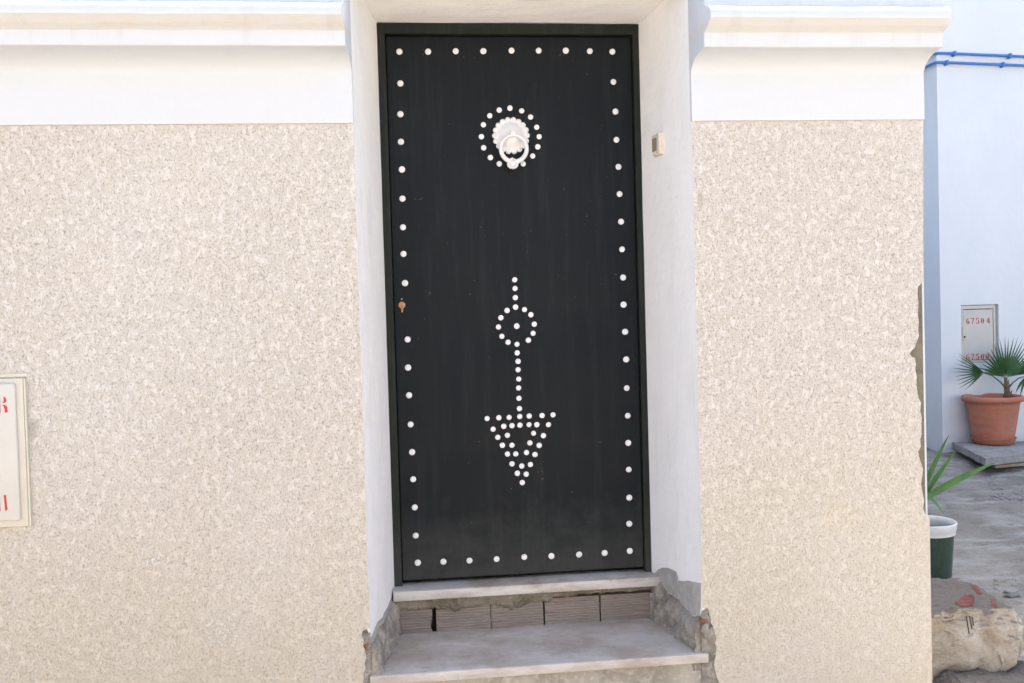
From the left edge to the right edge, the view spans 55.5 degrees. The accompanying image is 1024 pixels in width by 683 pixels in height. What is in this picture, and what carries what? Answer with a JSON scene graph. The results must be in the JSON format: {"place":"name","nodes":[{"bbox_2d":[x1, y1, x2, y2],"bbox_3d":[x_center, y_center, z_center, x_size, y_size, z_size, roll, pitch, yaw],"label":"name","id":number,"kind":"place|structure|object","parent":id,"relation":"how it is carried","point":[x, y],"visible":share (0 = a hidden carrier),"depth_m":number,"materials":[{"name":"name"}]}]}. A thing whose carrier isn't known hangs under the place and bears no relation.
{"place":"outdoors","nodes":[
{"label":"outdoors","id":0,"kind":"place"},
{"bbox_2d":[926,447,1023,660],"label":"ground","id":1,"kind":"structure","parent":0,"point":[985,522],"depth_m":6.56,"materials":[{"name":"concrete"}]},
{"bbox_2d":[0,0,951,682],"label":"white house","id":2,"kind":"structure","parent":1,"relation":"on","point":[192,312],"depth_m":3.05,"materials":[{"name":"paint"}]},
{"bbox_2d":[0,373,32,526],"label":"meter cabinet","id":3,"kind":"object","parent":2,"relation":"attached to","point":[15,496],"visible":1,"depth_m":2.92,"materials":[{"name":"beige plastic"}]},
{"bbox_2d":[376,23,651,586],"bbox_3d":[0.015,-0.139,3.575,0.954,2.019,0.081,-2,2,-6],"label":"door frame","id":4,"kind":"object","parent":2,"relation":"attached to","point":[384,30],"visible":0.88,"depth_m":3.51,"materials":[{"name":"grey paint"}]},
{"bbox_2d":[386,36,642,580],"bbox_3d":[0.020,-0.125,3.555,0.894,1.963,0.092,-2,2,-6],"label":"studded door","id":5,"kind":"structure","parent":4,"relation":"attached to","point":[514,246],"depth_m":3.56,"materials":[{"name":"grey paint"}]},
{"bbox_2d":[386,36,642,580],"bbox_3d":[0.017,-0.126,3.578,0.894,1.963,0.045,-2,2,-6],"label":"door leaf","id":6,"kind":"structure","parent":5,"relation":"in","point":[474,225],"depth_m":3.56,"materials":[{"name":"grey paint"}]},
{"bbox_2d":[393,586,654,634],"bbox_3d":[0.055,1.018,3.574,0.970,0.228,0.128,-2,2,-6],"label":"brick riser","id":7,"kind":"object","parent":2,"relation":"attached to","point":[512,611],"visible":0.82,"depth_m":3.52,"materials":[{"name":"brick"}]},
{"bbox_2d":[393,567,659,601],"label":"marble sill","id":8,"kind":"structure","parent":7,"relation":"on","point":[432,589],"depth_m":3.52,"materials":[{"name":"white stone"}]},
{"bbox_2d":[652,131,663,157],"bbox_3d":[0.509,-0.690,3.406,0.018,0.080,0.074,-2,2,-14],"label":"doorbell","id":9,"kind":"object","parent":2,"relation":"attached to","point":[657,144],"visible":1,"depth_m":3.38,"materials":[{"name":"beige plastic"}]},
{"bbox_2d":[370,619,708,682],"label":"doorstep","id":10,"kind":"object","parent":1,"relation":"on","point":[640,651],"depth_m":3.21,"materials":[{"name":"stone"}]},
{"bbox_2d":[929,515,956,578],"bbox_3d":[2.264,1.154,5.297,0.300,0.361,0.300,-2,2,-6],"label":"plant bucket","id":11,"kind":"object","parent":1,"relation":"on","point":[943,530],"visible":0.39,"depth_m":5.18,"materials":[{"name":"green plastic"}]},
{"bbox_2d":[927,435,995,513],"bbox_3d":[2.195,0.731,5.298,0.441,0.600,0.670,-3,2,-30],"label":"yucca","id":12,"kind":"object","parent":11,"relation":"in","point":[943,487],"visible":0.27,"depth_m":5.19,"materials":[{"name":"green plant"}]},
{"bbox_2d":[923,0,1023,452],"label":"blue white house","id":13,"kind":"structure","parent":1,"relation":"on","point":[973,187],"depth_m":8.80,"materials":[{"name":"paint"}]},
{"bbox_2d":[925,60,1023,68],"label":"water pipe","id":14,"kind":"object","parent":13,"relation":"attached to","point":[948,62],"visible":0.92,"depth_m":8.72,"materials":[{"name":"blue paint"}]},
{"bbox_2d":[932,51,1023,58],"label":"water pipe","id":15,"kind":"object","parent":13,"relation":"attached to","point":[955,53],"visible":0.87,"depth_m":8.72,"materials":[{"name":"blue paint"}]},
{"bbox_2d":[961,305,995,362],"bbox_3d":[4.231,-0.067,8.839,0.336,0.519,0.052,-2,2,-9],"label":"meter cabinet","id":16,"kind":"object","parent":13,"relation":"attached to","point":[978,334],"visible":0.91,"depth_m":8.83,"materials":[{"name":"beige plastic"}]},
{"bbox_2d":[931,577,1023,680],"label":"boulder","id":17,"kind":"object","parent":1,"relation":"on","point":[973,626],"visible":0.38,"depth_m":3.77,"materials":[{"name":"stone"}]},
{"bbox_2d":[932,660,1023,682],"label":"flat stone","id":18,"kind":"object","parent":1,"relation":"on","point":[1015,674],"visible":0.75,"depth_m":3.71,"materials":[{"name":"stone"}]},
{"bbox_2d":[952,441,1023,465],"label":"concrete slab","id":19,"kind":"structure","parent":1,"relation":"on","point":[984,455],"depth_m":8.18,"materials":[{"name":"grey concrete"}]},
{"bbox_2d":[961,393,1023,444],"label":"terracotta pot","id":20,"kind":"object","parent":19,"relation":"on","point":[993,418],"visible":0.99,"depth_m":8.48,"materials":[{"name":"ceramic"}]},
{"bbox_2d":[955,338,1023,397],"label":"fan palm","id":21,"kind":"object","parent":20,"relation":"in","point":[1007,366],"visible":0.94,"depth_m":8.60,"materials":[{"name":"green plant"}]},
{"bbox_2d":[991,462,1023,467],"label":"wooden batten","id":22,"kind":"object","parent":1,"relation":"on","point":[1016,464],"visible":0.72,"depth_m":8.02,"materials":[{"name":"brown wood"}]},
{"bbox_2d":[1002,589,1019,597],"bbox_3d":[2.581,1.299,5.025,0.080,0.033,0.057,-2,2,-6],"label":"stone","id":23,"kind":"object","parent":1,"relation":"on","point":[1012,593],"visible":1,"depth_m":5.01,"materials":[{"name":"stone"}]},
{"bbox_2d":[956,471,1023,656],"bbox_3d":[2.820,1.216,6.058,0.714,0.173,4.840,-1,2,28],"label":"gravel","id":24,"kind":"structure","parent":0,"point":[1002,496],"depth_m":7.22,"materials":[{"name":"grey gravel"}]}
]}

